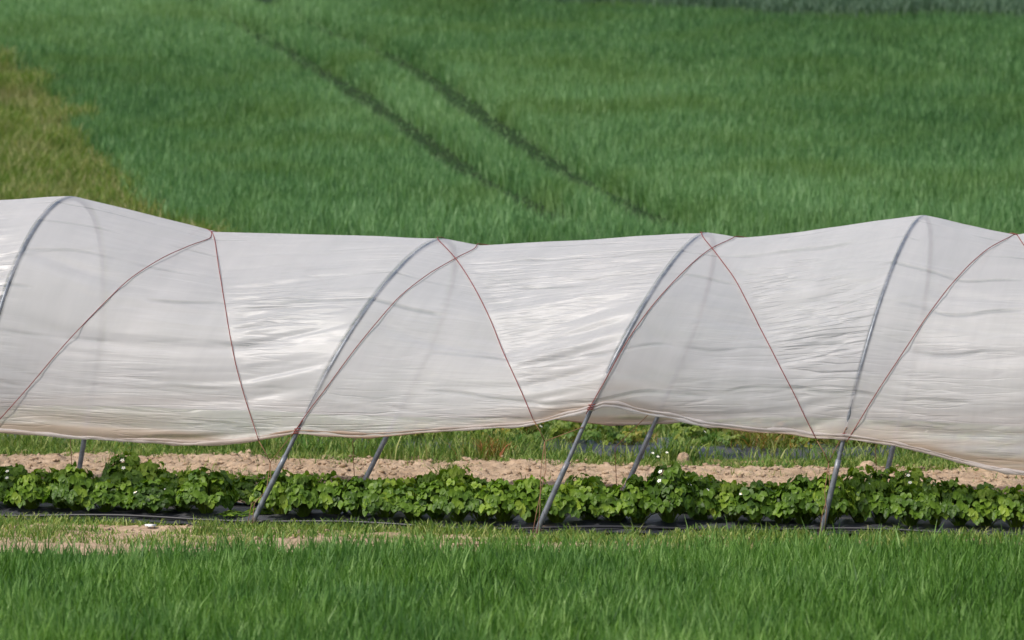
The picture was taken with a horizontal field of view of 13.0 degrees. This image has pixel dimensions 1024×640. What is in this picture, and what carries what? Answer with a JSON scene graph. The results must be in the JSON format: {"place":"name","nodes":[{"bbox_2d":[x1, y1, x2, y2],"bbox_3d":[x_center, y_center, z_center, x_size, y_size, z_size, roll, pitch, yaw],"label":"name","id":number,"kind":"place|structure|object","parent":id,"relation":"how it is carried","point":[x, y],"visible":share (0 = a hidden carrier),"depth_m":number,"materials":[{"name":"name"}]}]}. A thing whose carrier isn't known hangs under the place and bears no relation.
{"place":"outdoors","nodes":[
{"label":"outdoors","id":0,"kind":"place"},
{"bbox_2d":[0,420,605,461],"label":"grass","id":1,"kind":"structure","parent":0,"point":[358,449],"depth_m":43.18,"materials":[{"name":"green plant"}]},
{"bbox_2d":[0,439,973,471],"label":"weedy ground","id":2,"kind":"structure","parent":0,"point":[399,458],"depth_m":42.41,"materials":[{"name":"green plant"}]},
{"bbox_2d":[273,434,347,454],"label":"weed clump","id":3,"kind":"object","parent":2,"relation":"on","point":[310,443],"visible":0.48,"depth_m":43.36,"materials":[{"name":"green plant"}]},
{"bbox_2d":[1,434,932,460],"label":"planting bed","id":4,"kind":"object","parent":2,"relation":"on","point":[723,446],"visible":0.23,"depth_m":42.94,"materials":[{"name":"soil"}]},
{"bbox_2d":[0,425,946,462],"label":"bed weeds","id":5,"kind":"object","parent":4,"relation":"on","point":[808,454],"visible":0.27,"depth_m":42.58,"materials":[{"name":"green plant"}]},
{"bbox_2d":[474,428,516,436],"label":"strawberry plant","id":6,"kind":"object","parent":4,"relation":"on","point":[500,430],"visible":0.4,"depth_m":43.74,"materials":[{"name":"green plant"}]},
{"bbox_2d":[502,422,555,441],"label":"strawberry plant","id":7,"kind":"object","parent":4,"relation":"on","point":[540,427],"visible":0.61,"depth_m":43.56,"materials":[{"name":"green plant"}]},
{"bbox_2d":[550,420,591,442],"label":"strawberry plant","id":8,"kind":"object","parent":4,"relation":"on","point":[570,435],"visible":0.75,"depth_m":43.58,"materials":[{"name":"green plant"}]},
{"bbox_2d":[581,423,624,443],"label":"strawberry plant","id":9,"kind":"object","parent":4,"relation":"on","point":[595,432],"visible":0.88,"depth_m":43.39,"materials":[{"name":"green plant"}]},
{"bbox_2d":[602,428,652,444],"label":"strawberry plant","id":10,"kind":"object","parent":4,"relation":"on","point":[630,437],"visible":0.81,"depth_m":43.28,"materials":[{"name":"green plant"}]},
{"bbox_2d":[619,425,654,436],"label":"strawberry plant","id":11,"kind":"object","parent":4,"relation":"on","point":[638,428],"visible":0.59,"depth_m":44.39,"materials":[{"name":"green plant"}]},
{"bbox_2d":[670,422,715,435],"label":"strawberry plant","id":12,"kind":"object","parent":4,"relation":"on","point":[680,425],"visible":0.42,"depth_m":44.12,"materials":[{"name":"green plant"}]},
{"bbox_2d":[672,425,715,445],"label":"strawberry plant","id":13,"kind":"object","parent":4,"relation":"on","point":[694,431],"visible":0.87,"depth_m":43.25,"materials":[{"name":"green plant"}]},
{"bbox_2d":[702,428,735,436],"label":"strawberry plant","id":14,"kind":"object","parent":4,"relation":"on","point":[709,431],"visible":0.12,"depth_m":43.94,"materials":[{"name":"green plant"}]},
{"bbox_2d":[704,431,748,446],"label":"strawberry plant","id":15,"kind":"object","parent":4,"relation":"on","point":[725,439],"visible":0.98,"depth_m":42.98,"materials":[{"name":"green plant"}]},
{"bbox_2d":[713,428,756,438],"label":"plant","id":16,"kind":"object","parent":4,"relation":"on","point":[735,432],"visible":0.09,"depth_m":43.75,"materials":[{"name":"green plant"}]},
{"bbox_2d":[784,435,823,447],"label":"strawberry plant","id":17,"kind":"object","parent":4,"relation":"on","point":[805,441],"visible":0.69,"depth_m":42.96,"materials":[{"name":"green plant"}]},
{"bbox_2d":[810,439,849,445],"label":"strawberry plant","id":18,"kind":"object","parent":4,"relation":"on","point":[834,441],"visible":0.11,"depth_m":43.04,"materials":[{"name":"green plant"}]},
{"bbox_2d":[446,429,493,441],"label":"weed clump","id":19,"kind":"object","parent":2,"relation":"on","point":[465,435],"visible":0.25,"depth_m":43.86,"materials":[{"name":"green plant"}]},
{"bbox_2d":[447,434,516,460],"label":"weed clump","id":20,"kind":"object","parent":2,"relation":"on","point":[493,450],"visible":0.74,"depth_m":42.59,"materials":[{"name":"green plant"}]},
{"bbox_2d":[498,429,538,443],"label":"weed clump","id":21,"kind":"object","parent":2,"relation":"on","point":[519,435],"visible":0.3,"depth_m":43.41,"materials":[{"name":"green plant"}]},
{"bbox_2d":[635,435,728,462],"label":"weed clump","id":22,"kind":"object","parent":2,"relation":"on","point":[677,449],"visible":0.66,"depth_m":42.40,"materials":[{"name":"green plant"}]},
{"bbox_2d":[660,430,737,445],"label":"weed clump","id":23,"kind":"object","parent":2,"relation":"on","point":[703,441],"visible":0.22,"depth_m":43.43,"materials":[{"name":"green plant"}]},
{"bbox_2d":[728,431,804,452],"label":"weed clump","id":24,"kind":"object","parent":2,"relation":"on","point":[763,437],"visible":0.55,"depth_m":42.88,"materials":[{"name":"green plant"}]},
{"bbox_2d":[844,440,875,446],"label":"weed clump","id":25,"kind":"object","parent":2,"relation":"on","point":[854,443],"visible":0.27,"depth_m":43.03,"materials":[{"name":"green plant"}]},
{"bbox_2d":[0,1,1018,560],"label":"ground","id":26,"kind":"structure","parent":0,"point":[350,91],"depth_m":80.42,"materials":[{"name":"green plant"}]},
{"bbox_2d":[0,42,237,255],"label":"margin grass","id":27,"kind":"structure","parent":26,"relation":"on","point":[44,152],"depth_m":73.33,"materials":[{"name":"green plant"}]},
{"bbox_2d":[0,523,1019,555],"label":"soil verge","id":28,"kind":"structure","parent":26,"relation":"on","point":[145,529],"depth_m":34.59,"materials":[{"name":"beige soil"}]},
{"bbox_2d":[17,520,71,536],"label":"weed clump","id":29,"kind":"object","parent":28,"relation":"on","point":[52,526],"visible":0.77,"depth_m":35.04,"materials":[{"name":"green plant"}]},
{"bbox_2d":[188,515,228,532],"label":"weed clump","id":30,"kind":"object","parent":28,"relation":"on","point":[202,523],"visible":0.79,"depth_m":35.01,"materials":[{"name":"green plant"}]},
{"bbox_2d":[0,522,918,554],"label":"front weed tufts","id":31,"kind":"object","parent":28,"relation":"on","point":[28,533],"visible":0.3,"depth_m":34.45,"materials":[{"name":"green plant"}]},
{"bbox_2d":[0,510,1023,547],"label":"front weeds","id":32,"kind":"object","parent":28,"relation":"on","point":[302,528],"visible":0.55,"depth_m":34.97,"materials":[{"name":"green plant"}]},
{"bbox_2d":[559,522,582,536],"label":"weed clump","id":33,"kind":"object","parent":28,"relation":"on","point":[572,530],"visible":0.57,"depth_m":34.81,"materials":[{"name":"green plant"}]},
{"bbox_2d":[621,522,645,536],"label":"weed clump","id":34,"kind":"object","parent":28,"relation":"on","point":[637,532],"visible":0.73,"depth_m":34.83,"materials":[{"name":"green plant"}]},
{"bbox_2d":[0,196,1023,534],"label":"polytunnel","id":35,"kind":"structure","parent":26,"relation":"on","point":[120,324],"depth_m":35.76,"materials":[{"name":"plastic"}]},
{"bbox_2d":[0,0,1023,324],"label":"hillside wheat","id":36,"kind":"object","parent":26,"relation":"on","point":[734,122],"visible":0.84,"depth_m":80.30,"materials":[{"name":"green plant"}]},
{"bbox_2d":[0,502,1023,539],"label":"planting bed","id":37,"kind":"object","parent":26,"relation":"on","point":[844,520],"visible":0.37,"depth_m":35.54,"materials":[{"name":"plastic"}]},
{"bbox_2d":[0,463,26,506],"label":"strawberry plant","id":38,"kind":"object","parent":37,"relation":"on","point":[9,480],"visible":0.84,"depth_m":36.67,"materials":[{"name":"green plant"}]},
{"bbox_2d":[3,471,54,508],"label":"strawberry plant","id":39,"kind":"object","parent":37,"relation":"on","point":[29,494],"visible":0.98,"depth_m":36.47,"materials":[{"name":"green plant"}]},
{"bbox_2d":[29,467,55,479],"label":"strawberry plant","id":40,"kind":"object","parent":37,"relation":"on","point":[39,471],"visible":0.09,"depth_m":37.53,"materials":[{"name":"green plant"}]},
{"bbox_2d":[33,473,76,507],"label":"strawberry plant","id":41,"kind":"object","parent":37,"relation":"on","point":[49,480],"visible":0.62,"depth_m":36.50,"materials":[{"name":"green plant"}]},
{"bbox_2d":[50,468,87,477],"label":"strawberry plant","id":42,"kind":"object","parent":37,"relation":"on","point":[62,471],"visible":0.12,"depth_m":37.35,"materials":[{"name":"green plant"}]},
{"bbox_2d":[42,461,109,510],"bbox_3d":[-3.528,1.361,36.467,0.502,0.421,0.534,2,3,35],"label":"strawberry plant","id":43,"kind":"object","parent":37,"relation":"on","point":[79,482],"visible":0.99,"depth_m":36.35,"materials":[{"name":"green plant"}]},
{"bbox_2d":[75,479,128,511],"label":"strawberry plant","id":44,"kind":"object","parent":37,"relation":"on","point":[98,498],"visible":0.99,"depth_m":36.27,"materials":[{"name":"green plant"}]},
{"bbox_2d":[101,451,149,481],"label":"strawberry plant","id":45,"kind":"object","parent":37,"relation":"on","point":[119,469],"visible":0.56,"depth_m":37.13,"materials":[{"name":"green plant"}]},
{"bbox_2d":[108,469,148,509],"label":"strawberry plant","id":46,"kind":"object","parent":37,"relation":"on","point":[129,480],"visible":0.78,"depth_m":36.40,"materials":[{"name":"green plant"}]},
{"bbox_2d":[122,477,176,512],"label":"strawberry plant","id":47,"kind":"object","parent":37,"relation":"on","point":[154,493],"visible":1,"depth_m":36.15,"materials":[{"name":"green plant"}]},
{"bbox_2d":[134,459,175,488],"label":"strawberry plant","id":48,"kind":"object","parent":37,"relation":"on","point":[151,467],"visible":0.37,"depth_m":37.08,"materials":[{"name":"green plant"}]},
{"bbox_2d":[158,470,188,488],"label":"strawberry plant","id":49,"kind":"object","parent":37,"relation":"on","point":[181,474],"visible":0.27,"depth_m":37.05,"materials":[{"name":"green plant"}]},
{"bbox_2d":[155,481,203,511],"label":"strawberry plant","id":50,"kind":"object","parent":37,"relation":"on","point":[183,506],"visible":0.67,"depth_m":36.27,"materials":[{"name":"green plant"}]},
{"bbox_2d":[179,466,220,496],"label":"strawberry plant","id":51,"kind":"object","parent":37,"relation":"on","point":[183,478],"visible":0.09,"depth_m":37.01,"materials":[{"name":"green plant"}]},
{"bbox_2d":[176,466,238,513],"bbox_3d":[-2.456,1.383,36.163,0.484,0.402,0.518,1,3,22],"label":"strawberry plant","id":52,"kind":"object","parent":37,"relation":"on","point":[198,490],"visible":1,"depth_m":36.06,"materials":[{"name":"green plant"}]},
{"bbox_2d":[212,470,244,494],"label":"strawberry plant","id":53,"kind":"object","parent":37,"relation":"on","point":[232,476],"visible":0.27,"depth_m":36.98,"materials":[{"name":"green plant"}]},
{"bbox_2d":[216,509,251,516],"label":"strawberry plant","id":54,"kind":"object","parent":37,"relation":"on","point":[231,513],"visible":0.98,"depth_m":36.02,"materials":[{"name":"green plant"}]},
{"bbox_2d":[232,473,265,504],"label":"strawberry plant","id":55,"kind":"object","parent":37,"relation":"on","point":[248,487],"visible":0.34,"depth_m":36.81,"materials":[{"name":"green plant"}]},
{"bbox_2d":[244,507,272,514],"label":"strawberry plant","id":56,"kind":"object","parent":37,"relation":"on","point":[264,510],"visible":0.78,"depth_m":36.10,"materials":[{"name":"green plant"}]},
{"bbox_2d":[256,468,288,484],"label":"strawberry plant","id":57,"kind":"object","parent":37,"relation":"on","point":[262,476],"visible":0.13,"depth_m":36.90,"materials":[{"name":"green plant"}]},
{"bbox_2d":[249,471,307,513],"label":"strawberry plant","id":58,"kind":"object","parent":37,"relation":"on","point":[279,488],"visible":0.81,"depth_m":35.99,"materials":[{"name":"green plant"}]},
{"bbox_2d":[275,471,325,516],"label":"strawberry plant","id":59,"kind":"object","parent":37,"relation":"on","point":[297,495],"visible":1,"depth_m":35.81,"materials":[{"name":"green plant"}]},
{"bbox_2d":[295,470,360,513],"bbox_3d":[-1.435,1.401,35.959,0.548,0.385,0.515,-2,3,-33],"label":"strawberry plant","id":60,"kind":"object","parent":37,"relation":"on","point":[327,488],"visible":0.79,"depth_m":35.81,"materials":[{"name":"green plant"}]},
{"bbox_2d":[328,476,383,516],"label":"strawberry plant","id":61,"kind":"object","parent":37,"relation":"on","point":[356,487],"visible":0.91,"depth_m":35.74,"materials":[{"name":"green plant"}]},
{"bbox_2d":[354,478,410,517],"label":"strawberry plant","id":62,"kind":"object","parent":37,"relation":"on","point":[373,502],"visible":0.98,"depth_m":35.58,"materials":[{"name":"green plant"}]},
{"bbox_2d":[383,477,418,489],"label":"strawberry plant","id":63,"kind":"object","parent":37,"relation":"on","point":[407,480],"visible":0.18,"depth_m":36.48,"materials":[{"name":"green plant"}]},
{"bbox_2d":[384,483,438,519],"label":"strawberry plant","id":64,"kind":"object","parent":37,"relation":"on","point":[404,504],"visible":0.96,"depth_m":35.51,"materials":[{"name":"green plant"}]},
{"bbox_2d":[411,471,438,489],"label":"strawberry plant","id":65,"kind":"object","parent":37,"relation":"on","point":[430,476],"visible":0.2,"depth_m":36.51,"materials":[{"name":"green plant"}]},
{"bbox_2d":[410,480,451,519],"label":"strawberry plant","id":66,"kind":"object","parent":37,"relation":"on","point":[418,500],"visible":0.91,"depth_m":35.55,"materials":[{"name":"green plant"}]},
{"bbox_2d":[435,465,473,490],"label":"strawberry plant","id":67,"kind":"object","parent":37,"relation":"on","point":[443,475],"visible":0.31,"depth_m":36.39,"materials":[{"name":"green plant"}]},
{"bbox_2d":[425,476,485,521],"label":"strawberry plant","id":68,"kind":"object","parent":37,"relation":"on","point":[456,493],"visible":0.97,"depth_m":35.40,"materials":[{"name":"green plant"}]},
{"bbox_2d":[450,479,503,520],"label":"strawberry plant","id":69,"kind":"object","parent":37,"relation":"on","point":[470,506],"visible":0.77,"depth_m":35.42,"materials":[{"name":"green plant"}]},
{"bbox_2d":[464,477,497,490],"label":"strawberry plant","id":70,"kind":"object","parent":37,"relation":"on","point":[482,482],"visible":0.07,"depth_m":36.32,"materials":[{"name":"green plant"}]},
{"bbox_2d":[470,478,538,521],"bbox_3d":[-0.059,1.429,35.433,0.545,0.378,0.552,1,3,12],"label":"strawberry plant","id":71,"kind":"object","parent":37,"relation":"on","point":[501,490],"visible":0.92,"depth_m":35.29,"materials":[{"name":"green plant"}]},
{"bbox_2d":[0,514,1022,535],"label":"drip hose","id":72,"kind":"object","parent":37,"relation":"on","point":[499,528],"visible":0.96,"depth_m":35.27,"materials":[{"name":"black plastic"}]},
{"bbox_2d":[501,475,549,522],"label":"strawberry plant","id":73,"kind":"object","parent":37,"relation":"on","point":[530,486],"visible":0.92,"depth_m":35.23,"materials":[{"name":"green plant"}]},
{"bbox_2d":[525,482,583,522],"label":"strawberry plant","id":74,"kind":"object","parent":37,"relation":"on","point":[563,505],"visible":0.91,"depth_m":35.21,"materials":[{"name":"green plant"}]},
{"bbox_2d":[565,473,605,489],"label":"strawberry plant","id":75,"kind":"object","parent":37,"relation":"on","point":[570,479],"visible":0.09,"depth_m":36.16,"materials":[{"name":"green plant"}]},
{"bbox_2d":[567,476,621,519],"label":"strawberry plant","id":76,"kind":"object","parent":37,"relation":"on","point":[584,495],"visible":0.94,"depth_m":35.30,"materials":[{"name":"green plant"}]},
{"bbox_2d":[575,484,649,521],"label":"strawberry plant","id":77,"kind":"object","parent":37,"relation":"on","point":[607,501],"visible":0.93,"depth_m":35.25,"materials":[{"name":"green plant"}]},
{"bbox_2d":[607,473,667,522],"bbox_3d":[1.002,1.412,35.358,0.528,0.419,0.535,0,3,10],"label":"strawberry plant","id":78,"kind":"object","parent":37,"relation":"on","point":[632,492],"visible":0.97,"depth_m":35.22,"materials":[{"name":"green plant"}]},
{"bbox_2d":[640,461,699,522],"bbox_3d":[1.225,1.367,35.325,0.500,0.510,0.480,1,3,24],"label":"strawberry plant","id":79,"kind":"object","parent":37,"relation":"on","point":[669,486],"visible":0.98,"depth_m":35.20,"materials":[{"name":"green plant"}]},
{"bbox_2d":[674,473,722,519],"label":"strawberry plant","id":80,"kind":"object","parent":37,"relation":"on","point":[702,486],"visible":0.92,"depth_m":35.30,"materials":[{"name":"green plant"}]},
{"bbox_2d":[697,476,727,499],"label":"strawberry plant","id":81,"kind":"object","parent":37,"relation":"on","point":[716,483],"visible":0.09,"depth_m":36.15,"materials":[{"name":"green plant"}]},
{"bbox_2d":[707,479,748,520],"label":"strawberry plant","id":82,"kind":"object","parent":37,"relation":"on","point":[728,490],"visible":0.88,"depth_m":35.35,"materials":[{"name":"green plant"}]},
{"bbox_2d":[727,479,783,522],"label":"strawberry plant","id":83,"kind":"object","parent":37,"relation":"on","point":[753,492],"visible":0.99,"depth_m":35.21,"materials":[{"name":"green plant"}]},
{"bbox_2d":[764,481,780,489],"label":"strawberry plant","id":84,"kind":"object","parent":37,"relation":"on","point":[772,485],"visible":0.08,"depth_m":36.15,"materials":[{"name":"green plant"}]},
{"bbox_2d":[754,488,816,523],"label":"strawberry plant","id":85,"kind":"object","parent":37,"relation":"on","point":[778,519],"visible":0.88,"depth_m":35.20,"materials":[{"name":"green plant"}]},
{"bbox_2d":[772,473,840,523],"bbox_3d":[2.305,1.414,35.297,0.577,0.420,0.585,1,3,20],"label":"strawberry plant","id":86,"kind":"object","parent":37,"relation":"on","point":[798,487],"visible":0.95,"depth_m":35.15,"materials":[{"name":"green plant"}]},
{"bbox_2d":[799,472,859,523],"bbox_3d":[2.497,1.406,35.249,0.488,0.441,0.495,0,3,10],"label":"strawberry plant","id":87,"kind":"object","parent":37,"relation":"on","point":[836,504],"visible":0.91,"depth_m":35.13,"materials":[{"name":"green plant"}]},
{"bbox_2d":[838,464,885,522],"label":"strawberry plant","id":88,"kind":"object","parent":37,"relation":"on","point":[857,480],"visible":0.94,"depth_m":35.25,"materials":[{"name":"green plant"}]},
{"bbox_2d":[859,478,907,522],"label":"strawberry plant","id":89,"kind":"object","parent":37,"relation":"on","point":[876,504],"visible":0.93,"depth_m":35.24,"materials":[{"name":"green plant"}]},
{"bbox_2d":[865,466,901,488],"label":"strawberry plant","id":90,"kind":"object","parent":37,"relation":"on","point":[876,475],"visible":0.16,"depth_m":36.12,"materials":[{"name":"green plant"}]},
{"bbox_2d":[875,483,938,525],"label":"strawberry plant","id":91,"kind":"object","parent":37,"relation":"on","point":[906,502],"visible":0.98,"depth_m":35.03,"materials":[{"name":"green plant"}]},
{"bbox_2d":[889,467,930,496],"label":"strawberry plant","id":92,"kind":"object","parent":37,"relation":"on","point":[914,475],"visible":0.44,"depth_m":36.03,"materials":[{"name":"green plant"}]},
{"bbox_2d":[910,477,960,524],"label":"strawberry plant","id":93,"kind":"object","parent":37,"relation":"on","point":[928,495],"visible":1,"depth_m":35.03,"materials":[{"name":"green plant"}]},
{"bbox_2d":[936,477,986,525],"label":"strawberry plant","id":94,"kind":"object","parent":37,"relation":"on","point":[961,496],"visible":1,"depth_m":34.97,"materials":[{"name":"green plant"}]},
{"bbox_2d":[955,486,1015,525],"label":"strawberry plant","id":95,"kind":"object","parent":37,"relation":"on","point":[987,496],"visible":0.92,"depth_m":34.90,"materials":[{"name":"green plant"}]},
{"bbox_2d":[967,482,1003,494],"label":"strawberry plant","id":96,"kind":"object","parent":37,"relation":"on","point":[984,485],"visible":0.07,"depth_m":35.77,"materials":[{"name":"green plant"}]},
{"bbox_2d":[982,484,1023,527],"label":"strawberry plant","id":97,"kind":"object","parent":37,"relation":"on","point":[1014,503],"visible":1,"depth_m":34.80,"materials":[{"name":"green plant"}]},
{"bbox_2d":[0,517,1023,639],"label":"foreground wheat","id":98,"kind":"object","parent":26,"relation":"on","point":[809,589],"visible":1,"depth_m":28.52,"materials":[{"name":"green plant"}]},
{"bbox_2d":[184,0,1023,20],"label":"dark crop","id":99,"kind":"object","parent":26,"relation":"on","point":[873,6],"visible":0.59,"depth_m":100.43,"materials":[{"name":"green plant"}]},
{"bbox_2d":[544,420,740,436],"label":"bank grass","id":100,"kind":"structure","parent":26,"relation":"on","point":[665,428],"depth_m":45.28,"materials":[{"name":"green plant"}]},
{"bbox_2d":[677,452,689,463],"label":"soil lump","id":101,"kind":"object","parent":26,"relation":"on","point":[682,455],"visible":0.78,"depth_m":41.83,"materials":[{"name":"beige soil"}]},
{"bbox_2d":[0,449,1023,502],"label":"soil path","id":102,"kind":"structure","parent":0,"point":[510,465],"depth_m":41.12,"materials":[{"name":"beige soil"}]},
{"bbox_2d":[428,461,468,474],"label":"weed clump","id":103,"kind":"object","parent":102,"relation":"on","point":[447,467],"visible":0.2,"depth_m":40.40,"materials":[{"name":"green plant"}]},
{"bbox_2d":[37,452,1022,484],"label":"path weeds","id":104,"kind":"object","parent":102,"relation":"on","point":[187,469],"visible":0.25,"depth_m":41.02,"materials":[{"name":"green plant"}]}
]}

